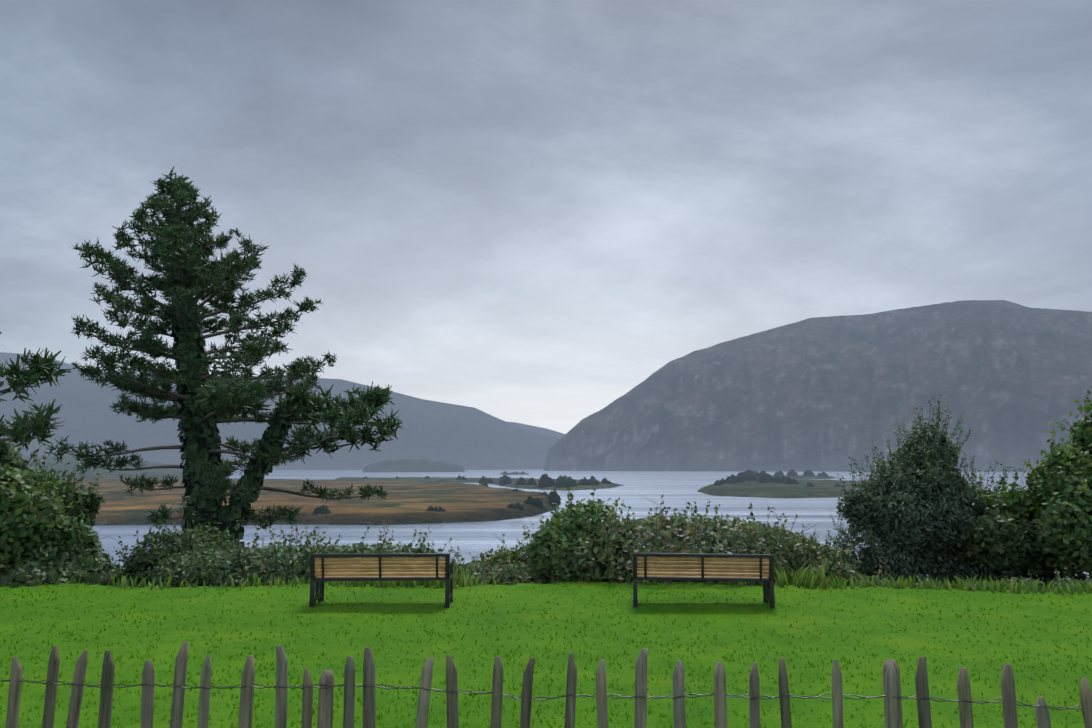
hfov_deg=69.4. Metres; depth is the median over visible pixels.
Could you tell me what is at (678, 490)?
lake
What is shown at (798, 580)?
fringe grass
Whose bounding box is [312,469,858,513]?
island trees
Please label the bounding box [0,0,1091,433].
sky
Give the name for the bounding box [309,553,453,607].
bench
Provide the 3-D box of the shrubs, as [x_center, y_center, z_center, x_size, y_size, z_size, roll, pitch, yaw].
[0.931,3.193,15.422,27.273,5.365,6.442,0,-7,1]
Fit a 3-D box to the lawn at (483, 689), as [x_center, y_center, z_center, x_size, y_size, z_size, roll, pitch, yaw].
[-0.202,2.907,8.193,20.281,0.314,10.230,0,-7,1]
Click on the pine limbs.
(38, 425)
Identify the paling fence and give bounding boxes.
[0,641,1091,727]
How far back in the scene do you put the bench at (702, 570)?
10.55 m
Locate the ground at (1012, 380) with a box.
[0,300,1091,727]
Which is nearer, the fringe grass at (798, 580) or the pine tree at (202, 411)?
the fringe grass at (798, 580)
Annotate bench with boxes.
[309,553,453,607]
[633,553,774,607]
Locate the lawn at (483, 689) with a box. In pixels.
[0,581,1091,727]
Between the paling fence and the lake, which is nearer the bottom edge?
the paling fence
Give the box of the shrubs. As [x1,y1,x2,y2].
[0,386,1091,591]
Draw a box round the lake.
[89,469,1088,584]
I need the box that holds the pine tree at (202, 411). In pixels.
[42,167,404,547]
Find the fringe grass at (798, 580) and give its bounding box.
[22,558,1091,594]
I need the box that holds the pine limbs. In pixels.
[0,332,71,474]

